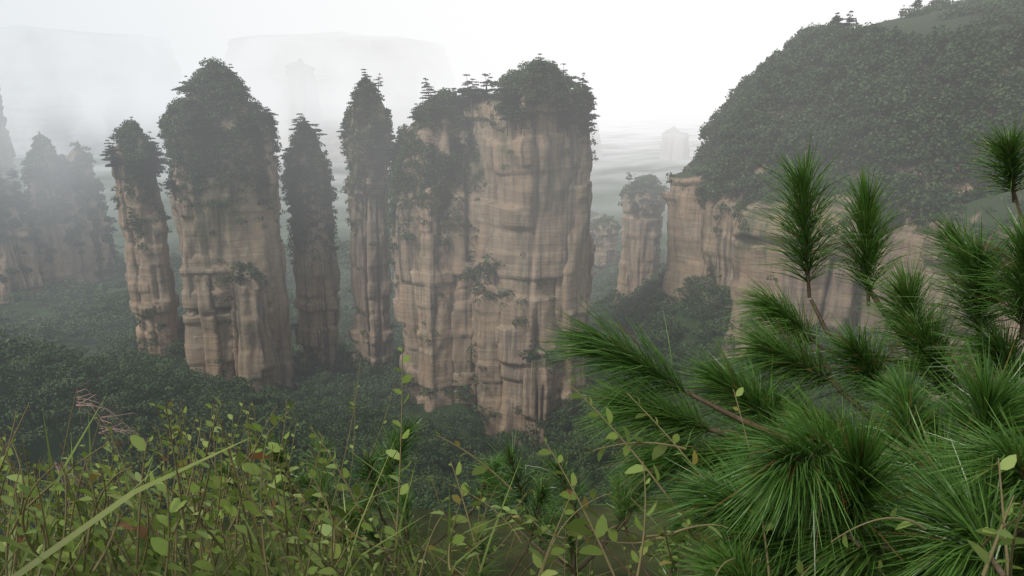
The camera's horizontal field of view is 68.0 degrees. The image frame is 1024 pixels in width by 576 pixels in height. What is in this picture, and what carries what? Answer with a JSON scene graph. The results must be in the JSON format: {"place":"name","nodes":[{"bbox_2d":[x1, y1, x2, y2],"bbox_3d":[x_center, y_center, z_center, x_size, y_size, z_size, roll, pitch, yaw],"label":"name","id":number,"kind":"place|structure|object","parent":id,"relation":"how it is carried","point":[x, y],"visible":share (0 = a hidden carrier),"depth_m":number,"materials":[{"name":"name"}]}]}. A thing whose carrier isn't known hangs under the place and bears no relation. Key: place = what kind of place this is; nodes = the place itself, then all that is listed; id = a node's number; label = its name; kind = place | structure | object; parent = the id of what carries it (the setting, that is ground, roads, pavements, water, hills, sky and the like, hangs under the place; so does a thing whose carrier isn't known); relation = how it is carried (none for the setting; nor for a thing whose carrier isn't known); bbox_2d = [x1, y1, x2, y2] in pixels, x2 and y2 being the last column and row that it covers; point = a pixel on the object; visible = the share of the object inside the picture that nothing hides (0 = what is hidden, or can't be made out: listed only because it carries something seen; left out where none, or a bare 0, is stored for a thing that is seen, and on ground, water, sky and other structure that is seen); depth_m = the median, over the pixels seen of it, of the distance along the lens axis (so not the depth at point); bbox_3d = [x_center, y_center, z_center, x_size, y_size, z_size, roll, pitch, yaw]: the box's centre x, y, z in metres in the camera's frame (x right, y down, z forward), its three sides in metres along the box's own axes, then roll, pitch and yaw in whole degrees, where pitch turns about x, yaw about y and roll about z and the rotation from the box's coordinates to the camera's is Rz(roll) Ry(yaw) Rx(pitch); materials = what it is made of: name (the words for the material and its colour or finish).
{"place":"outdoors","nodes":[
{"label":"outdoors","id":0,"kind":"place"},
{"bbox_2d":[126,187,155,224],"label":"trees","id":1,"kind":"object","parent":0,"point":[152,192],"visible":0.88,"depth_m":433.45,"materials":[{"name":"green plant"}]},
{"bbox_2d":[389,181,441,217],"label":"trees","id":2,"kind":"object","parent":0,"point":[392,213],"visible":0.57,"depth_m":408.70,"materials":[{"name":"green plant"}]},
{"bbox_2d":[0,456,919,575],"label":"ground","id":3,"kind":"structure","parent":0,"point":[600,564],"depth_m":2.83,"materials":[{"name":"green plant"}]},
{"bbox_2d":[49,387,100,530],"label":"grass stalks","id":4,"kind":"object","parent":3,"relation":"on","point":[63,454],"depth_m":1.61,"materials":[{"name":"brown"}]},
{"bbox_2d":[55,372,169,507],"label":"grass plumes","id":5,"kind":"object","parent":4,"relation":"attached to","point":[79,405],"depth_m":1.64,"materials":[{"name":"red"}]},
{"bbox_2d":[0,396,560,575],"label":"grass","id":6,"kind":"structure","parent":3,"relation":"on","point":[22,570],"depth_m":1.25,"materials":[{"name":"green plant"}]},
{"bbox_2d":[0,346,1023,575],"bbox_3d":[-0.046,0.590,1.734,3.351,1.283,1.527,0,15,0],"label":"leafy shrubs","id":7,"kind":"object","parent":3,"relation":"on","point":[159,545],"visible":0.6,"depth_m":1.38,"materials":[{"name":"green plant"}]},
{"bbox_2d":[530,108,1023,575],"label":"pine","id":8,"kind":"object","parent":3,"relation":"on","point":[805,505],"depth_m":1.80,"materials":[{"name":"green plant"}]},
{"bbox_2d":[0,96,963,535],"bbox_3d":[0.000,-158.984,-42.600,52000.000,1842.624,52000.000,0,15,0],"label":"valley floor","id":9,"kind":"structure","parent":0,"point":[630,134],"depth_m":688.02,"materials":[{"name":"green plant"}]},
{"bbox_2d":[0,88,25,198],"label":"spire","id":10,"kind":"structure","parent":9,"relation":"on","point":[7,153],"depth_m":1249.13,"materials":[{"name":"stone"}]},
{"bbox_2d":[0,179,43,303],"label":"pillar","id":11,"kind":"structure","parent":9,"relation":"on","point":[11,257],"depth_m":734.65,"materials":[{"name":"stone"}]},
{"bbox_2d":[0,169,18,217],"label":"trees","id":12,"kind":"object","parent":11,"relation":"attached to","point":[13,174],"depth_m":737.29,"materials":[{"name":"green plant"}]},
{"bbox_2d":[0,177,49,300],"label":"broadleaf trees","id":13,"kind":"object","parent":11,"relation":"on","point":[15,186],"visible":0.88,"depth_m":735.14,"materials":[{"name":"green plant"}]},
{"bbox_2d":[26,132,98,292],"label":"pillar","id":14,"kind":"structure","parent":9,"relation":"on","point":[69,262],"depth_m":770.29,"materials":[{"name":"stone"}]},
{"bbox_2d":[22,140,75,186],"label":"trees","id":15,"kind":"object","parent":14,"relation":"attached to","point":[65,178],"depth_m":762.37,"materials":[{"name":"plant"}]},
{"bbox_2d":[20,134,101,260],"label":"broadleaf trees","id":16,"kind":"object","parent":14,"relation":"on","point":[34,153],"visible":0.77,"depth_m":757.48,"materials":[{"name":"green plant"}]},
{"bbox_2d":[0,25,182,153],"bbox_3d":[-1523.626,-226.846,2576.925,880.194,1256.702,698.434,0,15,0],"label":"mesa","id":17,"kind":"structure","parent":9,"relation":"on","point":[61,89],"depth_m":2296.09,"materials":[{"name":"stone"}]},
{"bbox_2d":[67,140,117,280],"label":"pillar","id":18,"kind":"structure","parent":9,"relation":"on","point":[105,251],"depth_m":802.87,"materials":[{"name":"stone"}]},
{"bbox_2d":[75,155,96,198],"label":"trees","id":19,"kind":"object","parent":18,"relation":"attached to","point":[80,183],"depth_m":787.92,"materials":[{"name":"plant"}]},
{"bbox_2d":[69,142,119,274],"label":"broadleaf trees","id":20,"kind":"object","parent":18,"relation":"on","point":[101,196],"visible":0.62,"depth_m":798.34,"materials":[{"name":"green plant"}]},
{"bbox_2d":[111,134,184,355],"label":"pillar","id":21,"kind":"structure","parent":9,"relation":"on","point":[138,289],"depth_m":442.67,"materials":[{"name":"stone"}]},
{"bbox_2d":[99,117,168,181],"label":"trees","id":22,"kind":"object","parent":21,"relation":"attached to","point":[109,158],"depth_m":427.76,"materials":[{"name":"green plant"}]},
{"bbox_2d":[105,119,183,341],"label":"broadleaf trees","id":23,"kind":"object","parent":21,"relation":"on","point":[130,127],"visible":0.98,"depth_m":429.96,"materials":[{"name":"green plant"}]},
{"bbox_2d":[137,208,174,355],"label":"rock pillar","id":24,"kind":"structure","parent":9,"relation":"on","point":[154,270],"depth_m":444.04,"materials":[{"name":"stone"}]},
{"bbox_2d":[132,200,171,250],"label":"broadleaf trees","id":25,"kind":"object","parent":24,"relation":"on","point":[158,232],"visible":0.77,"depth_m":435.94,"materials":[{"name":"green plant"}]},
{"bbox_2d":[170,159,222,396],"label":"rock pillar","id":26,"kind":"structure","parent":9,"relation":"on","point":[190,244],"depth_m":434.44,"materials":[{"name":"stone"}]},
{"bbox_2d":[160,160,204,200],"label":"trees","id":27,"kind":"object","parent":26,"relation":"attached to","point":[168,183],"depth_m":419.48,"materials":[{"name":"green plant"}]},
{"bbox_2d":[165,157,222,395],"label":"broadleaf trees","id":28,"kind":"object","parent":26,"relation":"on","point":[170,165],"visible":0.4,"depth_m":419.79,"materials":[{"name":"green plant"}]},
{"bbox_2d":[168,83,279,387],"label":"pillar","id":29,"kind":"structure","parent":9,"relation":"on","point":[230,241],"depth_m":434.29,"materials":[{"name":"stone"}]},
{"bbox_2d":[156,62,278,164],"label":"trees","id":30,"kind":"object","parent":29,"relation":"attached to","point":[193,124],"depth_m":420.41,"materials":[{"name":"green plant"}]},
{"bbox_2d":[156,56,285,379],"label":"broadleaf trees","id":31,"kind":"object","parent":29,"relation":"on","point":[209,94],"visible":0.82,"depth_m":422.00,"materials":[{"name":"green plant"}]},
{"bbox_2d":[229,266,276,395],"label":"rock pillar","id":32,"kind":"structure","parent":9,"relation":"on","point":[254,350],"depth_m":444.53,"materials":[{"name":"stone"}]},
{"bbox_2d":[234,260,253,284],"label":"trees","id":33,"kind":"object","parent":32,"relation":"attached to","point":[240,275],"depth_m":434.33,"materials":[{"name":"green plant"}]},
{"bbox_2d":[224,261,279,387],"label":"broadleaf trees","id":34,"kind":"object","parent":32,"relation":"on","point":[251,270],"visible":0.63,"depth_m":437.73,"materials":[{"name":"green plant"}]},
{"bbox_2d":[247,107,294,387],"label":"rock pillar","id":35,"kind":"structure","parent":9,"relation":"on","point":[282,338],"depth_m":456.25,"materials":[{"name":"stone"}]},
{"bbox_2d":[249,102,270,189],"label":"trees","id":36,"kind":"object","parent":35,"relation":"attached to","point":[266,184],"depth_m":436.94,"materials":[{"name":"green plant"}]},
{"bbox_2d":[253,118,298,367],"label":"broadleaf trees","id":37,"kind":"object","parent":35,"relation":"on","point":[268,162],"visible":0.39,"depth_m":436.61,"materials":[{"name":"green plant"}]},
{"bbox_2d":[284,58,324,151],"bbox_3d":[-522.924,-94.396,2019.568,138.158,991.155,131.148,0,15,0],"label":"spire","id":38,"kind":"structure","parent":9,"relation":"on","point":[303,94],"depth_m":1893.97,"materials":[{"name":"stone"}]},
{"bbox_2d":[287,139,339,373],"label":"pillar","id":39,"kind":"structure","parent":9,"relation":"on","point":[317,300],"depth_m":488.15,"materials":[{"name":"stone"}]},
{"bbox_2d":[280,113,326,191],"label":"trees","id":40,"kind":"object","parent":39,"relation":"attached to","point":[287,155],"depth_m":468.02,"materials":[{"name":"green plant"}]},
{"bbox_2d":[280,125,338,372],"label":"broadleaf trees","id":41,"kind":"object","parent":39,"relation":"on","point":[326,193],"visible":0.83,"depth_m":473.21,"materials":[{"name":"green plant"}]},
{"bbox_2d":[224,31,454,161],"bbox_3d":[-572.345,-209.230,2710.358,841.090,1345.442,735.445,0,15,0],"label":"mesa","id":42,"kind":"structure","parent":9,"relation":"on","point":[340,60],"depth_m":2374.05,"materials":[{"name":"stone"}]},
{"bbox_2d":[344,81,395,373],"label":"pillar","id":43,"kind":"structure","parent":9,"relation":"on","point":[371,288],"depth_m":477.38,"materials":[{"name":"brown stone"}]},
{"bbox_2d":[336,69,393,165],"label":"trees","id":44,"kind":"object","parent":43,"relation":"attached to","point":[377,146],"depth_m":454.68,"materials":[{"name":"green plant"}]},
{"bbox_2d":[339,78,397,372],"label":"broadleaf trees","id":45,"kind":"object","parent":43,"relation":"on","point":[372,89],"visible":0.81,"depth_m":458.59,"materials":[{"name":"green plant"}]},
{"bbox_2d":[403,183,455,411],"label":"rock pillar","id":46,"kind":"structure","parent":9,"relation":"on","point":[432,360],"depth_m":414.60,"materials":[{"name":"stone"}]},
{"bbox_2d":[400,178,448,342],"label":"broadleaf trees","id":47,"kind":"object","parent":46,"relation":"on","point":[442,193],"visible":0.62,"depth_m":398.36,"materials":[{"name":"green plant"}]},
{"bbox_2d":[123,411,747,575],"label":"pines","id":48,"kind":"object","parent":9,"relation":"on","point":[493,465],"depth_m":2.07,"materials":[{"name":"green plant"}]},
{"bbox_2d":[391,93,479,402],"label":"pillar","id":49,"kind":"structure","parent":9,"relation":"on","point":[457,249],"depth_m":406.55,"materials":[{"name":"stone"}]},
{"bbox_2d":[379,78,473,181],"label":"trees","id":50,"kind":"object","parent":49,"relation":"attached to","point":[391,154],"depth_m":400.66,"materials":[{"name":"green plant"}]},
{"bbox_2d":[383,87,486,382],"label":"broadleaf trees","id":51,"kind":"object","parent":49,"relation":"on","point":[446,102],"visible":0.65,"depth_m":400.58,"materials":[{"name":"green plant"}]},
{"bbox_2d":[451,275,476,404],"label":"rock pillar","id":52,"kind":"structure","parent":9,"relation":"on","point":[461,324],"depth_m":418.54,"materials":[{"name":"stone"}]},
{"bbox_2d":[451,266,476,375],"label":"broadleaf trees","id":53,"kind":"object","parent":52,"relation":"on","point":[474,276],"visible":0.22,"depth_m":409.37,"materials":[{"name":"green plant"}]},
{"bbox_2d":[0,240,964,534],"bbox_3d":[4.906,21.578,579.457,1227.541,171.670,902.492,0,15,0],"label":"forest","id":54,"kind":"object","parent":9,"relation":"on","point":[58,364],"visible":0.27,"depth_m":349.64,"materials":[{"name":"green plant"}]},
{"bbox_2d":[471,256,509,438],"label":"rock pillar","id":55,"kind":"structure","parent":9,"relation":"on","point":[487,314],"depth_m":407.06,"materials":[{"name":"stone"}]},
{"bbox_2d":[465,254,507,391],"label":"broadleaf trees","id":56,"kind":"object","parent":55,"relation":"on","point":[480,266],"visible":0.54,"depth_m":397.10,"materials":[{"name":"green plant"}]},
{"bbox_2d":[463,59,595,444],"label":"pillar","id":57,"kind":"structure","parent":9,"relation":"on","point":[518,207],"depth_m":389.32,"materials":[{"name":"stone"}]},
{"bbox_2d":[450,53,600,137],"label":"trees","id":58,"kind":"object","parent":57,"relation":"attached to","point":[470,92],"depth_m":370.28,"materials":[{"name":"green plant"}]},
{"bbox_2d":[462,58,596,382],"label":"broadleaf trees","id":59,"kind":"object","parent":57,"relation":"on","point":[522,85],"visible":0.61,"depth_m":377.90,"materials":[{"name":"green plant"}]},
{"bbox_2d":[456,91,604,161],"bbox_3d":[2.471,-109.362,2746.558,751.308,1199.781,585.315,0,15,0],"label":"mesa","id":60,"kind":"structure","parent":9,"relation":"on","point":[597,148],"depth_m":2515.52,"materials":[{"name":"stone"}]},
{"bbox_2d":[519,346,556,446],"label":"rock pillar","id":61,"kind":"structure","parent":9,"relation":"on","point":[538,386],"depth_m":402.90,"materials":[{"name":"stone"}]},
{"bbox_2d":[521,340,540,364],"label":"tree","id":62,"kind":"object","parent":61,"relation":"attached to","point":[527,358],"visible":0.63,"depth_m":397.46,"materials":[{"name":"green plant"}]},
{"bbox_2d":[514,338,561,419],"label":"broadleaf trees","id":63,"kind":"object","parent":61,"relation":"on","point":[546,356],"visible":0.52,"depth_m":398.42,"materials":[{"name":"green plant"}]},
{"bbox_2d":[554,84,594,420],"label":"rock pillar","id":64,"kind":"structure","parent":9,"relation":"on","point":[574,280],"depth_m":396.16,"materials":[{"name":"stone"}]},
{"bbox_2d":[561,108,598,420],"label":"broadleaf trees","id":65,"kind":"object","parent":64,"relation":"on","point":[592,140],"visible":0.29,"depth_m":380.79,"materials":[{"name":"green plant"}]},
{"bbox_2d":[581,113,597,139],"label":"tree","id":66,"kind":"object","parent":64,"relation":"attached to","point":[589,123],"depth_m":377.91,"materials":[{"name":"plant"}]},
{"bbox_2d":[590,211,601,222],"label":"spire","id":67,"kind":"structure","parent":9,"relation":"on","point":[594,215],"depth_m":1297.20,"materials":[{"name":"stone"}]},
{"bbox_2d":[590,213,618,273],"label":"pillar","id":68,"kind":"structure","parent":9,"relation":"on","point":[606,253],"depth_m":914.90,"materials":[{"name":"stone"}]},
{"bbox_2d":[589,216,621,245],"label":"broadleaf trees","id":69,"kind":"object","parent":68,"relation":"on","point":[608,219],"visible":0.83,"depth_m":911.65,"materials":[{"name":"green plant"}]},
{"bbox_2d":[614,185,665,303],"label":"pillar","id":70,"kind":"structure","parent":9,"relation":"on","point":[641,234],"depth_m":648.34,"materials":[{"name":"stone"}]},
{"bbox_2d":[612,173,669,306],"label":"broadleaf trees","id":71,"kind":"object","parent":70,"relation":"on","point":[651,180],"visible":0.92,"depth_m":638.57,"materials":[{"name":"green plant"}]},
{"bbox_2d":[625,172,659,220],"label":"trees","id":72,"kind":"object","parent":70,"relation":"attached to","point":[637,187],"depth_m":637.30,"materials":[{"name":"green plant"}]},
{"bbox_2d":[659,126,689,159],"bbox_3d":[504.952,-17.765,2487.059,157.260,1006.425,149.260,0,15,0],"label":"rock pillar","id":73,"kind":"structure","parent":9,"relation":"on","point":[674,143],"depth_m":2341.81,"materials":[{"name":"stone"}]},
{"bbox_2d":[699,0,1023,356],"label":"massif","id":74,"kind":"structure","parent":9,"relation":"on","point":[717,251],"depth_m":353.49,"materials":[{"name":"stone"}]},
{"bbox_2d":[657,155,712,313],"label":"rock pillar","id":75,"kind":"structure","parent":74,"relation":"on","point":[686,210],"depth_m":434.92,"materials":[{"name":"stone"}]},
{"bbox_2d":[665,157,709,301],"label":"broadleaf trees","id":76,"kind":"object","parent":75,"relation":"on","point":[687,169],"visible":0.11,"depth_m":430.04,"materials":[{"name":"green plant"}]},
{"bbox_2d":[721,172,861,357],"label":"cliff","id":77,"kind":"structure","parent":74,"relation":"on","point":[827,289],"depth_m":340.91,"materials":[{"name":"stone"}]},
{"bbox_2d":[732,176,858,280],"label":"broadleaf trees","id":78,"kind":"object","parent":77,"relation":"on","point":[747,200],"visible":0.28,"depth_m":344.33,"materials":[{"name":"green plant"}]},
{"bbox_2d":[740,184,885,222],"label":"trees","id":79,"kind":"object","parent":77,"relation":"attached to","point":[749,189],"depth_m":353.76,"materials":[{"name":"green plant"}]},
{"bbox_2d":[690,0,1023,271],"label":"broadleaf trees","id":80,"kind":"object","parent":74,"relation":"on","point":[768,80],"visible":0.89,"depth_m":344.40,"materials":[{"name":"green plant"}]},
{"bbox_2d":[805,0,1023,58],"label":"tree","id":81,"kind":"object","parent":74,"relation":"on","point":[837,19],"depth_m":395.80,"materials":[{"name":"green plant"}]},
{"bbox_2d":[895,180,1023,413],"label":"cliff","id":82,"kind":"structure","parent":74,"relation":"on","point":[996,203],"depth_m":287.61,"materials":[{"name":"stone"}]},
{"bbox_2d":[923,180,1004,238],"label":"trees","id":83,"kind":"object","parent":82,"relation":"attached to","point":[971,198],"depth_m":297.09,"materials":[{"name":"green plant"}]},
{"bbox_2d":[921,188,1023,323],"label":"broadleaf trees","id":84,"kind":"object","parent":82,"relation":"on","point":[952,207],"visible":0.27,"depth_m":285.68,"materials":[{"name":"green plant"}]},
{"bbox_2d":[0,0,963,102],"label":"sky","id":85,"kind":"structure","parent":0,"point":[626,50],"materials":[{"name":"white"}]}
]}

